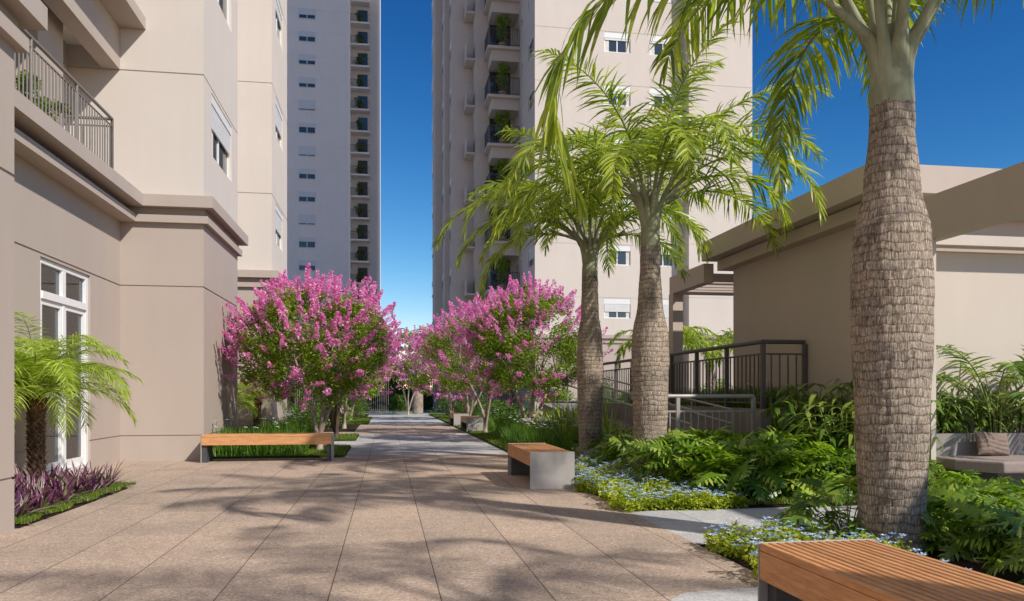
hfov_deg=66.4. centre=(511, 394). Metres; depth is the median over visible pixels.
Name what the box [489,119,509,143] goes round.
balcony door
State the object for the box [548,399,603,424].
flax plant
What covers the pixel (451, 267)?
window
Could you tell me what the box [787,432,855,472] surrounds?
philodendron
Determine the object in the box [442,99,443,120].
window
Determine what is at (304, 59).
window
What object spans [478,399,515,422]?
shrub
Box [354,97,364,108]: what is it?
balcony plant
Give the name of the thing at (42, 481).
oyster plant
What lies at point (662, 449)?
philodendron
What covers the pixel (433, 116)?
window
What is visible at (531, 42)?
window
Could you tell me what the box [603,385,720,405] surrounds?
iris bed
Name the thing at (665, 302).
window
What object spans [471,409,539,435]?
iris bed
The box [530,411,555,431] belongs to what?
flax plant
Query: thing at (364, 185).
balcony door
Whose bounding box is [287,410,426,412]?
side walk
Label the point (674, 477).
philodendron
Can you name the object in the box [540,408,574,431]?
flax plant
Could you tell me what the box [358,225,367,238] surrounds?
balcony door
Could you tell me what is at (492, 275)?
balcony door
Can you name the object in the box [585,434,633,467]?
philodendron
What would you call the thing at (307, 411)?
shrub
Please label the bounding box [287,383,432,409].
hedge
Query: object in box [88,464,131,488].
oyster plant
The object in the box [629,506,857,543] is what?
side path
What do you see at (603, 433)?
philodendron
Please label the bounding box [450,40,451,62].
window
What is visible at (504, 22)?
potted plant
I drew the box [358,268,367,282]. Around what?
balcony door
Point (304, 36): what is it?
window
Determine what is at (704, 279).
pergola
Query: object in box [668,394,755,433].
ramp railing
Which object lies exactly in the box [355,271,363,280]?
balcony plant
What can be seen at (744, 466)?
philodendron
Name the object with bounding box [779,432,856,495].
philodendron
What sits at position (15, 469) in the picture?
oyster plant
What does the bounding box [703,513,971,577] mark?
ground cover
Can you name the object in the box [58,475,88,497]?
oyster plant
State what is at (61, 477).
oyster plant
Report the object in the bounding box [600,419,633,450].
flax plant
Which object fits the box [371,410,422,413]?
ground cover
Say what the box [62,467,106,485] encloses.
oyster plant
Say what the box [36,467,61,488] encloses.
oyster plant
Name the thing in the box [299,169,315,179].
window
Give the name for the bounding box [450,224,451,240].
window
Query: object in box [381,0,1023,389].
sky
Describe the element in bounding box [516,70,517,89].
window
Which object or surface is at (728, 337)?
palm tree
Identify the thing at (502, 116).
potted plant
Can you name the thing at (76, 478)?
oyster plant
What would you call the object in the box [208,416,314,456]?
iris bed
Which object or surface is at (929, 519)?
philodendron
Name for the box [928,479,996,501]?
philodendron
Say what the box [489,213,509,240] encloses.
balcony door
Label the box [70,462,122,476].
oyster plant
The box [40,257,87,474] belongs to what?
door
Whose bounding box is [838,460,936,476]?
philodendron
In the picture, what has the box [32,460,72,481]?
oyster plant
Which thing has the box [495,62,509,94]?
potted plant
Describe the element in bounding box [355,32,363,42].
balcony plant
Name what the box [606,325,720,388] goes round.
palm tree
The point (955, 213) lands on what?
pergola
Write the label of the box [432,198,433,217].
window
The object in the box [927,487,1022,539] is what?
philodendron
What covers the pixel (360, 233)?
balcony plant
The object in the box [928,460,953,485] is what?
philodendron
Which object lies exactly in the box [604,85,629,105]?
window
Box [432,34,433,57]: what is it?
window
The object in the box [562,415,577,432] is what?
flax plant
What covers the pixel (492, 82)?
balcony door
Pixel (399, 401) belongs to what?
shrub
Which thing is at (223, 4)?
window
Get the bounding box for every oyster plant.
[12,469,44,483]
[14,464,42,481]
[14,474,46,490]
[14,476,26,492]
[14,485,64,523]
[14,486,50,507]
[14,496,49,513]
[14,497,42,525]
[15,478,54,504]
[15,489,63,513]
[17,472,50,485]
[20,472,56,491]
[22,470,72,498]
[22,483,63,508]
[26,484,75,503]
[27,471,88,498]
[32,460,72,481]
[34,464,72,482]
[34,478,69,502]
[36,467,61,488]
[36,467,68,488]
[37,464,81,480]
[45,478,99,506]
[52,459,103,495]
[57,464,115,492]
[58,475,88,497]
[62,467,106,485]
[66,467,110,492]
[67,464,99,475]
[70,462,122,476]
[72,463,110,480]
[72,465,113,492]
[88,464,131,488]
[95,469,128,492]
[100,459,138,482]
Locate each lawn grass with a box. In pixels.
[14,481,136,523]
[636,494,857,506]
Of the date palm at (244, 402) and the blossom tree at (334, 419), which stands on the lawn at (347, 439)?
the blossom tree at (334, 419)
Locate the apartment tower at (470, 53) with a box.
[432,0,751,413]
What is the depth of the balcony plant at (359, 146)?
105.48 m
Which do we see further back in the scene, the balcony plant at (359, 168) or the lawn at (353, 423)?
the balcony plant at (359, 168)
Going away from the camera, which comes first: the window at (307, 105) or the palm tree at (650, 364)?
the palm tree at (650, 364)
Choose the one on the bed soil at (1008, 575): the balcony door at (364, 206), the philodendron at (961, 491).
the philodendron at (961, 491)
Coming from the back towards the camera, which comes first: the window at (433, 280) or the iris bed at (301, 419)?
the window at (433, 280)
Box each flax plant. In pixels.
[516,404,545,424]
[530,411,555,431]
[534,396,565,424]
[534,402,560,428]
[540,407,569,427]
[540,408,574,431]
[540,417,576,439]
[547,402,573,424]
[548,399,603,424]
[551,402,603,429]
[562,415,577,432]
[564,396,632,432]
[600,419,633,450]
[601,418,618,439]
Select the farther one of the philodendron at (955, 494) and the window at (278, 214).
the window at (278, 214)
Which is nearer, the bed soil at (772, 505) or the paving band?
the paving band
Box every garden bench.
[200,433,333,462]
[450,413,468,425]
[461,416,483,432]
[508,443,574,488]
[758,539,1023,600]
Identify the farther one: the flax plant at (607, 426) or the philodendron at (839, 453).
the flax plant at (607, 426)
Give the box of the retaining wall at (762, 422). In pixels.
[551,401,806,434]
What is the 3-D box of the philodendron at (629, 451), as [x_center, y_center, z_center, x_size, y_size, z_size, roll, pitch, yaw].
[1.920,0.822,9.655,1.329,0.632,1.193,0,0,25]
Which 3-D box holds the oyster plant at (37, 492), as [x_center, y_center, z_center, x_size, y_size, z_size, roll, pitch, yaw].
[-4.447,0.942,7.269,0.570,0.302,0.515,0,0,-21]
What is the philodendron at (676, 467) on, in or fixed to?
on the bed soil at (772, 505)
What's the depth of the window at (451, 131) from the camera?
50.58 m
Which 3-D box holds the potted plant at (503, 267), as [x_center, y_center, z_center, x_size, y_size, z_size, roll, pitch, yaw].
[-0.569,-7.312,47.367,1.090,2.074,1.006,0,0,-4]
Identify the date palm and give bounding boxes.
[14,311,143,477]
[238,377,296,430]
[238,382,266,419]
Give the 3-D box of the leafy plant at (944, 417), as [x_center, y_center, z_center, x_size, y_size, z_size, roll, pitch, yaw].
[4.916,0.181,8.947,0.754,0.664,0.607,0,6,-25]
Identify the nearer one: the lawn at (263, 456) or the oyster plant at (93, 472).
the oyster plant at (93, 472)
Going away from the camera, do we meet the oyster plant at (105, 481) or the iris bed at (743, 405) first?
the oyster plant at (105, 481)
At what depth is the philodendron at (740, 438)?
8.86 m
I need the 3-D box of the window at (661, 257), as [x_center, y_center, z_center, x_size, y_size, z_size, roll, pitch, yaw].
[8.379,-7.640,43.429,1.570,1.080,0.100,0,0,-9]
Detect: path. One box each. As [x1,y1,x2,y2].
[315,433,507,454]
[323,424,465,433]
[368,414,446,424]
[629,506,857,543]
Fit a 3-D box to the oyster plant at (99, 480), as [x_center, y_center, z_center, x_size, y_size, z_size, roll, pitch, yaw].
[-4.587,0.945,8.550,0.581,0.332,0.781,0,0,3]
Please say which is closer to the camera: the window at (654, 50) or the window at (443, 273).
the window at (654, 50)
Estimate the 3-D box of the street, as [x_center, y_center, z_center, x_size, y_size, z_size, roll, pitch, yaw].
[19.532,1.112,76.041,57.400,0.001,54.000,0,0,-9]
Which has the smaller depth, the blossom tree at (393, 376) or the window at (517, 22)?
the blossom tree at (393, 376)
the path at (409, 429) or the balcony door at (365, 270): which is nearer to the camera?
the path at (409, 429)
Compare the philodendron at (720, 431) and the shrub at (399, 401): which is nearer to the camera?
the philodendron at (720, 431)
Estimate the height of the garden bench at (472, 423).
0.431 m
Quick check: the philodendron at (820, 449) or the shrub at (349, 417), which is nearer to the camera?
the philodendron at (820, 449)
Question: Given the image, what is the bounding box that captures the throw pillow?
[975,431,1009,455]
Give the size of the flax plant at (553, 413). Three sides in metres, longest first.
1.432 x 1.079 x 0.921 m
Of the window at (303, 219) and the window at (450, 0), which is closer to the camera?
the window at (450, 0)
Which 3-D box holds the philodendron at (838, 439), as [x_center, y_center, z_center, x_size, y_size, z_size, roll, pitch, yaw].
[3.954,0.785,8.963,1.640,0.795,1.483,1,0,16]
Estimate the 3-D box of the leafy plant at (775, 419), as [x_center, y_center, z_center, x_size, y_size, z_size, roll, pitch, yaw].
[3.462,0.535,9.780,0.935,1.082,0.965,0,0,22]
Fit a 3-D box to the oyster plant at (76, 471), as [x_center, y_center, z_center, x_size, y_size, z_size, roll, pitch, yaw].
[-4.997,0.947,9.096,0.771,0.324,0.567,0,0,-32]
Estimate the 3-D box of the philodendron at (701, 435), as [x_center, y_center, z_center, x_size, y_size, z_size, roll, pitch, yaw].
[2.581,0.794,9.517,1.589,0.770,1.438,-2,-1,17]
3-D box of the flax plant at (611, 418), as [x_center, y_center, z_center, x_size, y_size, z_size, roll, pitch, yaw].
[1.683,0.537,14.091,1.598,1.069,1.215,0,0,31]
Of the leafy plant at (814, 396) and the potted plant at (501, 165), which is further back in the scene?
the potted plant at (501, 165)
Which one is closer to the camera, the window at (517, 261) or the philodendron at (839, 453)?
the philodendron at (839, 453)
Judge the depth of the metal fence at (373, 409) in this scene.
48.26 m
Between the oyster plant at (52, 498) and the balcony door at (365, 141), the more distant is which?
the balcony door at (365, 141)
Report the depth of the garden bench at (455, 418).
26.76 m
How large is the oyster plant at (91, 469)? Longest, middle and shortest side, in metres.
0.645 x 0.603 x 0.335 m
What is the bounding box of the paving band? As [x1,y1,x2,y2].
[670,587,757,600]
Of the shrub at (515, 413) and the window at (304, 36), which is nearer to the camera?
the shrub at (515, 413)
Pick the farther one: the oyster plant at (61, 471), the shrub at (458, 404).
the shrub at (458, 404)
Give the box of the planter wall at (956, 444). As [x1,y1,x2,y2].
[936,433,1023,471]
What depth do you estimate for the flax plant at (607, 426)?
13.35 m
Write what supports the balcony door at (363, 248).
in the distant tower at (325, 134)
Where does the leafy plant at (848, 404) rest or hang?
on the bed soil at (772, 505)
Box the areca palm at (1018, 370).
[936,344,1023,432]
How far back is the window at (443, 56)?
52.97 m
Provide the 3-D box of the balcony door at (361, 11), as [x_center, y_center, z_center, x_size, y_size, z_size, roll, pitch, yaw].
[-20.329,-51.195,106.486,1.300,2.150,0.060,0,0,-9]
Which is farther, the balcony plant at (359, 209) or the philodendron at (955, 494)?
the balcony plant at (359, 209)
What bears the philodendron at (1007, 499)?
on the bed soil at (1008, 575)
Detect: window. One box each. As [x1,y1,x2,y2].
[211,94,230,176]
[218,0,227,23]
[276,0,281,44]
[276,99,281,146]
[276,205,281,248]
[299,8,315,19]
[299,31,315,42]
[299,54,315,64]
[299,77,315,87]
[299,100,315,110]
[299,123,315,133]
[299,146,315,156]
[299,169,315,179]
[299,191,315,201]
[299,214,315,224]
[299,237,315,247]
[299,260,315,270]
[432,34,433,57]
[432,75,433,97]
[432,116,433,137]
[432,157,433,177]
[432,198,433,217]
[432,280,433,296]
[442,12,443,35]
[442,56,443,77]
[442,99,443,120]
[442,143,443,162]
[442,186,443,205]
[442,273,443,290]
[450,0,451,18]
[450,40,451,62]
[450,86,451,107]
[450,131,451,151]
[450,176,451,196]
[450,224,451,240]
[450,267,451,285]
[516,22,517,41]
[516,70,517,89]
[516,261,517,278]
[528,30,533,58]
[528,84,533,110]
[528,246,533,267]
[604,32,629,52]
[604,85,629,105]
[604,245,629,264]
[604,298,629,317]
[606,192,629,211]
[650,35,676,55]
[650,88,676,108]
[654,0,675,3]
[660,247,676,266]
[663,300,668,318]
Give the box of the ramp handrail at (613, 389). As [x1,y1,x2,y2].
[567,376,732,433]
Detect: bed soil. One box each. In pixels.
[287,414,368,431]
[444,414,857,510]
[720,542,1023,585]
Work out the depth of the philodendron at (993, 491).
5.99 m
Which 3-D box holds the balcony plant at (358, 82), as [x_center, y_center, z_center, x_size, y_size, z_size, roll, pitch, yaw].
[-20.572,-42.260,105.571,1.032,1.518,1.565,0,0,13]
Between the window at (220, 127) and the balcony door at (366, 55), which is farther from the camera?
the balcony door at (366, 55)
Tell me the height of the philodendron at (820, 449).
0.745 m
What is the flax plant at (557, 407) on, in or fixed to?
on the ground at (703, 545)
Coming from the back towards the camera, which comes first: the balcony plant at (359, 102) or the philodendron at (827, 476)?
the balcony plant at (359, 102)
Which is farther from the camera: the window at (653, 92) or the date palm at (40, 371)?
the window at (653, 92)
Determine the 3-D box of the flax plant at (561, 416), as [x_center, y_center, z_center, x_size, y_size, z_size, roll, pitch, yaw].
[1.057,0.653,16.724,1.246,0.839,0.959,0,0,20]
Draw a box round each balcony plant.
[354,54,364,64]
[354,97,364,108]
[354,206,364,216]
[354,249,364,258]
[355,11,362,20]
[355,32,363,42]
[355,119,361,129]
[355,141,364,149]
[355,162,363,172]
[355,183,362,194]
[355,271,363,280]
[356,74,362,86]
[356,227,361,237]
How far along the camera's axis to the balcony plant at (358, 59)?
105.51 m
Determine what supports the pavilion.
on the ground at (703, 545)
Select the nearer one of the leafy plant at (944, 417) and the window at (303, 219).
the leafy plant at (944, 417)
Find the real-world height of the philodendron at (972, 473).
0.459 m
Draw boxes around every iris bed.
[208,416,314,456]
[257,413,313,430]
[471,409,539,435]
[497,414,617,455]
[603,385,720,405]
[701,380,800,408]
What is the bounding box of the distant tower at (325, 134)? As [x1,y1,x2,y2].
[287,0,380,386]
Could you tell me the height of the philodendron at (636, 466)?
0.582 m
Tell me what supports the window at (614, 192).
in the apartment tower at (470, 53)
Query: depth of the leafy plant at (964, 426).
9.05 m
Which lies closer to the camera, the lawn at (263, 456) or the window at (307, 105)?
the lawn at (263, 456)
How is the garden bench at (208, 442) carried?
on the plaza paving
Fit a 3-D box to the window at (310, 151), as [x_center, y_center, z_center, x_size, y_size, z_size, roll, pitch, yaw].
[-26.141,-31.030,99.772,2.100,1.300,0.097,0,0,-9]
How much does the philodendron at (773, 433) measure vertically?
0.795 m
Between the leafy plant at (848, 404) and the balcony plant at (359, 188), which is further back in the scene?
the balcony plant at (359, 188)
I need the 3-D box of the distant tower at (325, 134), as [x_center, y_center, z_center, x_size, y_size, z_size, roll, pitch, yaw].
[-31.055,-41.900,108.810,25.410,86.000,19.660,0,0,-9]
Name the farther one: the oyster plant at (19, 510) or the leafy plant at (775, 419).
the leafy plant at (775, 419)
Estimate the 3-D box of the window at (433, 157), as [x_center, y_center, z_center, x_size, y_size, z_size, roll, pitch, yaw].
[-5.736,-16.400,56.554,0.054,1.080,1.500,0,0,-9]
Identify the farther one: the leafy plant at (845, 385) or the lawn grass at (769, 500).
the leafy plant at (845, 385)
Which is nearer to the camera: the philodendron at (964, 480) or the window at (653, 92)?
the philodendron at (964, 480)
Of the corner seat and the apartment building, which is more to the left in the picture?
the apartment building
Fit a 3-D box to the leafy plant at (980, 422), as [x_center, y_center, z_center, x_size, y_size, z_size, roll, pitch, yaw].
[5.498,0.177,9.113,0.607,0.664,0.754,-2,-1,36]
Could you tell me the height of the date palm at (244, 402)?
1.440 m
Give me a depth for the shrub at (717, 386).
27.50 m
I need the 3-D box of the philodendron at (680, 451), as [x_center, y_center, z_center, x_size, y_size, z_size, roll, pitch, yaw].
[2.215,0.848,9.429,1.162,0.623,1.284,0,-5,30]
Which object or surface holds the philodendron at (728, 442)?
on the bed soil at (772, 505)
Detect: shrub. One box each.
[283,397,330,426]
[301,399,353,426]
[326,400,356,423]
[346,397,366,418]
[350,399,371,415]
[381,374,410,389]
[386,393,411,412]
[430,393,457,414]
[444,395,477,415]
[459,394,496,415]
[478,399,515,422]
[492,403,534,431]
[525,382,575,416]
[573,376,613,400]
[694,377,721,391]
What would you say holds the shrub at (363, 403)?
on the bed soil at (352, 427)
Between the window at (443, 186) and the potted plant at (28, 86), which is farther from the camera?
the window at (443, 186)
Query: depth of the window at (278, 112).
22.31 m
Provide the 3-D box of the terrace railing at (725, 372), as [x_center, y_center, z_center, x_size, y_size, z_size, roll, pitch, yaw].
[3.038,-0.280,15.493,0.680,0.960,9.420,0,0,-9]
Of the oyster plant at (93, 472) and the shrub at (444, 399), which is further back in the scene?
the shrub at (444, 399)
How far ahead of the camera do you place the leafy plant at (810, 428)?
8.91 m
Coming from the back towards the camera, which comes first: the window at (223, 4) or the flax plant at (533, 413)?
the flax plant at (533, 413)
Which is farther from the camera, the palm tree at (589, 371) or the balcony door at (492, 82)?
the balcony door at (492, 82)
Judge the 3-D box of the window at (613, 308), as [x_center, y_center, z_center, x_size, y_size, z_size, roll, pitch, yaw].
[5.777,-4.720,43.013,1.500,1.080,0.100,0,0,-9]
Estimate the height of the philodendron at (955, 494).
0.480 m
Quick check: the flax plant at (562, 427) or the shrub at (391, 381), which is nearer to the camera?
the flax plant at (562, 427)
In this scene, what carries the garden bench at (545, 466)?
on the plaza paving
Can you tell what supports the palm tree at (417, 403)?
on the ground at (703, 545)
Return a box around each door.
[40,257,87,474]
[358,10,367,21]
[358,32,367,43]
[358,53,367,64]
[358,74,367,86]
[358,96,367,108]
[358,117,367,130]
[358,139,367,151]
[358,160,367,173]
[358,182,367,195]
[358,203,367,216]
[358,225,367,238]
[358,246,367,260]
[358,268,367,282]
[489,25,509,45]
[489,72,509,94]
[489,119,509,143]
[489,166,509,191]
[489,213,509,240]
[489,260,509,289]
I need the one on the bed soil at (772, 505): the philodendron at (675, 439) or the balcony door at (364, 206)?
the philodendron at (675, 439)
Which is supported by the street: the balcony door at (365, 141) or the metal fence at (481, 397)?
the metal fence at (481, 397)
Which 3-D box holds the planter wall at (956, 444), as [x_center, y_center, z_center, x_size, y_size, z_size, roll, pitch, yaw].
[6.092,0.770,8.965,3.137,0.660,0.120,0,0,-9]
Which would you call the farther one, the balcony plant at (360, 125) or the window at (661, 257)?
the balcony plant at (360, 125)
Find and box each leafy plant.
[750,394,818,436]
[757,384,829,431]
[771,400,853,443]
[778,379,853,434]
[782,391,851,435]
[806,382,853,436]
[817,405,855,468]
[827,400,854,440]
[850,399,952,456]
[936,379,982,432]
[936,382,974,433]
[938,401,975,432]
[954,381,1010,432]
[969,374,1023,432]
[1000,376,1023,432]
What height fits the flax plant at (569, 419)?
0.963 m
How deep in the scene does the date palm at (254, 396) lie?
19.47 m
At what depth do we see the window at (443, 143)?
53.03 m
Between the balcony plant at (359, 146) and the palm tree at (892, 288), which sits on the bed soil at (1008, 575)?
the palm tree at (892, 288)
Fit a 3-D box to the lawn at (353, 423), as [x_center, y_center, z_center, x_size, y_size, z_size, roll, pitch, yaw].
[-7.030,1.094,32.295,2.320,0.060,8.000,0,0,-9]
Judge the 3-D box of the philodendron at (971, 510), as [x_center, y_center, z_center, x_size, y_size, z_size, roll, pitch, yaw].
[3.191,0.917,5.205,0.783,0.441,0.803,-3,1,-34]
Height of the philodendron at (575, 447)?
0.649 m
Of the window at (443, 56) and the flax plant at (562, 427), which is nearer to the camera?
the flax plant at (562, 427)
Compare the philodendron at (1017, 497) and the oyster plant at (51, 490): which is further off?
the oyster plant at (51, 490)
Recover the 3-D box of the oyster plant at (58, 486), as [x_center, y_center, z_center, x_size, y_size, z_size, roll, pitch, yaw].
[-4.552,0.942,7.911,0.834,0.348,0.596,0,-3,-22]
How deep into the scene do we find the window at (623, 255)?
43.05 m
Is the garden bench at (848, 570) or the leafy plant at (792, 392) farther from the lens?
the leafy plant at (792, 392)
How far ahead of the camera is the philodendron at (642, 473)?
9.13 m
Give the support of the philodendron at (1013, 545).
on the bed soil at (1008, 575)
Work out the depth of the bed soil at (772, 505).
7.63 m
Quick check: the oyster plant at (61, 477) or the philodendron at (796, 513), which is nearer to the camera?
the philodendron at (796, 513)
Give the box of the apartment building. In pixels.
[0,0,286,533]
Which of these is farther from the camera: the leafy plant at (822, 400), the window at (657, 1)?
the window at (657, 1)
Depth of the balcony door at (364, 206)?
106.50 m
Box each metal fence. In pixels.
[297,381,388,410]
[445,386,511,411]
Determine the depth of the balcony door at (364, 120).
106.50 m
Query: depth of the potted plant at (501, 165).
47.25 m
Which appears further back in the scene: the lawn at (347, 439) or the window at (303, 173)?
the window at (303, 173)
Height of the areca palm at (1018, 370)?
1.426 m
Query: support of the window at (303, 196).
in the distant tower at (325, 134)
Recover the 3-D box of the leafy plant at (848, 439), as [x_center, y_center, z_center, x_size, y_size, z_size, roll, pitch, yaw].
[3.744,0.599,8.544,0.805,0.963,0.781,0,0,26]
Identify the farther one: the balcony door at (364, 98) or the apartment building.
the balcony door at (364, 98)
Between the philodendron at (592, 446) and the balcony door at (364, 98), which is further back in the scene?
the balcony door at (364, 98)
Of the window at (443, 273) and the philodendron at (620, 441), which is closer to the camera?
the philodendron at (620, 441)
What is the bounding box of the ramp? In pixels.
[543,403,632,431]
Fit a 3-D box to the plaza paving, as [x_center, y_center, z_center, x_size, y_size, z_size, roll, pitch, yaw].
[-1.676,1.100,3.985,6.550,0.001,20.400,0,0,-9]
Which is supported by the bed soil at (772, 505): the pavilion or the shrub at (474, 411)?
the shrub at (474, 411)
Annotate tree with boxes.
[219,263,403,449]
[285,302,406,437]
[291,334,397,428]
[321,361,395,419]
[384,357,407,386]
[386,325,438,414]
[388,321,487,417]
[393,326,427,413]
[403,313,518,415]
[415,290,546,432]
[431,102,714,455]
[448,271,613,425]
[488,15,834,472]
[528,0,1023,552]
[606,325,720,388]
[683,328,732,393]
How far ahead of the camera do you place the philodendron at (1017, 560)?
4.57 m
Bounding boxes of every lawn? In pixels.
[213,446,350,458]
[326,417,371,424]
[334,434,358,440]
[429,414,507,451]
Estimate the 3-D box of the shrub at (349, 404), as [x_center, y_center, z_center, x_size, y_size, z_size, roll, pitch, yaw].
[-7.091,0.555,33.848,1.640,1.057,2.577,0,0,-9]
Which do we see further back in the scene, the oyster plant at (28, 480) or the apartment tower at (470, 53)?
the apartment tower at (470, 53)
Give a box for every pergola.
[669,263,732,402]
[923,161,1023,250]
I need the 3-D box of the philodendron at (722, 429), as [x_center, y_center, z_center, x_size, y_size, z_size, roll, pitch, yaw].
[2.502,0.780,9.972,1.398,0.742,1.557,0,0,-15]
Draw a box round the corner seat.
[936,455,1023,486]
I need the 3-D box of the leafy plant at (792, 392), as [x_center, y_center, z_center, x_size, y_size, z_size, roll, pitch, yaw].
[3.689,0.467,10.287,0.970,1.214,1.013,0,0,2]
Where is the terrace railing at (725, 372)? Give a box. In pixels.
[603,339,806,408]
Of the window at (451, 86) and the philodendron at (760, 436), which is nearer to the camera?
the philodendron at (760, 436)
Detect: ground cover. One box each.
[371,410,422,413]
[572,451,748,512]
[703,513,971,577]
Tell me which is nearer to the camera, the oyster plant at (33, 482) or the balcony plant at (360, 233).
the oyster plant at (33, 482)
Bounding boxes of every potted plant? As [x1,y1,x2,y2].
[16,69,44,108]
[36,94,70,122]
[493,111,510,142]
[493,159,509,186]
[494,257,510,289]
[495,14,511,45]
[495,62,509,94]
[495,208,507,240]
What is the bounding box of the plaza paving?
[0,453,757,600]
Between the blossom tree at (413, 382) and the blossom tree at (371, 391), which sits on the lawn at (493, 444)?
the blossom tree at (413, 382)
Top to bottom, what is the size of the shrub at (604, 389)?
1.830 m
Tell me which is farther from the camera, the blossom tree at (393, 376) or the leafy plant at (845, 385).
the blossom tree at (393, 376)
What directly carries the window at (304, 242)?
in the distant tower at (325, 134)
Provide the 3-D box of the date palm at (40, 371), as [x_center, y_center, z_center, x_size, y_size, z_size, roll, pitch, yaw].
[-5.351,0.100,8.883,2.145,1.966,2.025,0,0,-31]
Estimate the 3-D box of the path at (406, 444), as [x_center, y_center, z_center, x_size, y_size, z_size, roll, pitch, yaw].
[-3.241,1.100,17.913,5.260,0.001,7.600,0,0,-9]
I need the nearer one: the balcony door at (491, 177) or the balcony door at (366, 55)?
the balcony door at (491, 177)
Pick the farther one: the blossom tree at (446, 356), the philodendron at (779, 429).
the blossom tree at (446, 356)
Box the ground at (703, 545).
[287,412,719,554]
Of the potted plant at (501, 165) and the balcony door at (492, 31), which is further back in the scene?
the balcony door at (492, 31)
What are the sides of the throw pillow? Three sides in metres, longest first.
0.440 x 0.270 x 0.124 m
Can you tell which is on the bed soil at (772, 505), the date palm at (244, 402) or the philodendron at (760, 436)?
the philodendron at (760, 436)
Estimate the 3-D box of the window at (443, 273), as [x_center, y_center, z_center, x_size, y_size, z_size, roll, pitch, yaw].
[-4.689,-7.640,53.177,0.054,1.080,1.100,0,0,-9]
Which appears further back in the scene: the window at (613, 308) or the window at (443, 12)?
the window at (443, 12)
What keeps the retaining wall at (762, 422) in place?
on the ground at (703, 545)
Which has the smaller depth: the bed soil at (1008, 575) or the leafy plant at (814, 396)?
the bed soil at (1008, 575)
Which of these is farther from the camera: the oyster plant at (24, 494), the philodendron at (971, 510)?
the oyster plant at (24, 494)
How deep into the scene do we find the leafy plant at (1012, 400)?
9.24 m
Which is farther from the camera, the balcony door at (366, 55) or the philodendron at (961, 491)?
the balcony door at (366, 55)
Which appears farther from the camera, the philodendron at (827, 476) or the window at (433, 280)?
the window at (433, 280)
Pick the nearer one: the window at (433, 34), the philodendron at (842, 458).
the philodendron at (842, 458)
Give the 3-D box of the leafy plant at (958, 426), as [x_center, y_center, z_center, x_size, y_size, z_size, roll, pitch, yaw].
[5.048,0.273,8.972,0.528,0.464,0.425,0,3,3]
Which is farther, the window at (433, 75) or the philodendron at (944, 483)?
the window at (433, 75)
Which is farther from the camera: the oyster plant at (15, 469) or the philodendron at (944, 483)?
the oyster plant at (15, 469)
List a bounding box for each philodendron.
[571,429,632,457]
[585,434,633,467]
[586,434,617,452]
[587,429,623,444]
[599,434,633,463]
[607,435,633,468]
[610,435,695,477]
[621,430,757,494]
[627,442,670,476]
[627,447,691,482]
[647,426,737,476]
[652,439,683,474]
[654,433,752,484]
[657,436,780,498]
[667,425,735,467]
[673,438,794,496]
[675,429,754,457]
[678,431,807,501]
[701,434,830,498]
[708,429,762,436]
[719,438,775,495]
[736,433,853,507]
[746,434,821,490]
[746,446,823,497]
[758,426,838,483]
[761,432,852,497]
[771,475,930,538]
[775,427,795,436]
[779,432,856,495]
[783,443,856,496]
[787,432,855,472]
[812,442,855,479]
[825,431,852,450]
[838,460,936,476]
[916,495,1018,560]
[919,496,1023,571]
[926,483,1019,556]
[927,485,984,535]
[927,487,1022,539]
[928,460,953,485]
[928,470,956,488]
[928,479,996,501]
[930,479,967,526]
[935,469,1014,498]
[935,471,1023,498]
[955,498,1023,569]
[973,479,1023,504]
[986,515,1023,576]
[996,493,1023,529]
[996,496,1023,558]
[1002,536,1023,557]
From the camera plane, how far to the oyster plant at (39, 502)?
7.08 m
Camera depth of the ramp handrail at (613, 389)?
13.51 m
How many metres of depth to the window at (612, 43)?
42.99 m
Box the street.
[423,409,509,413]
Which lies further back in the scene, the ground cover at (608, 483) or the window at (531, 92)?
the window at (531, 92)
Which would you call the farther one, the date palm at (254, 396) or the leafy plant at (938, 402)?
the date palm at (254, 396)
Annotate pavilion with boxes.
[702,165,1023,488]
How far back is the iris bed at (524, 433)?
14.60 m

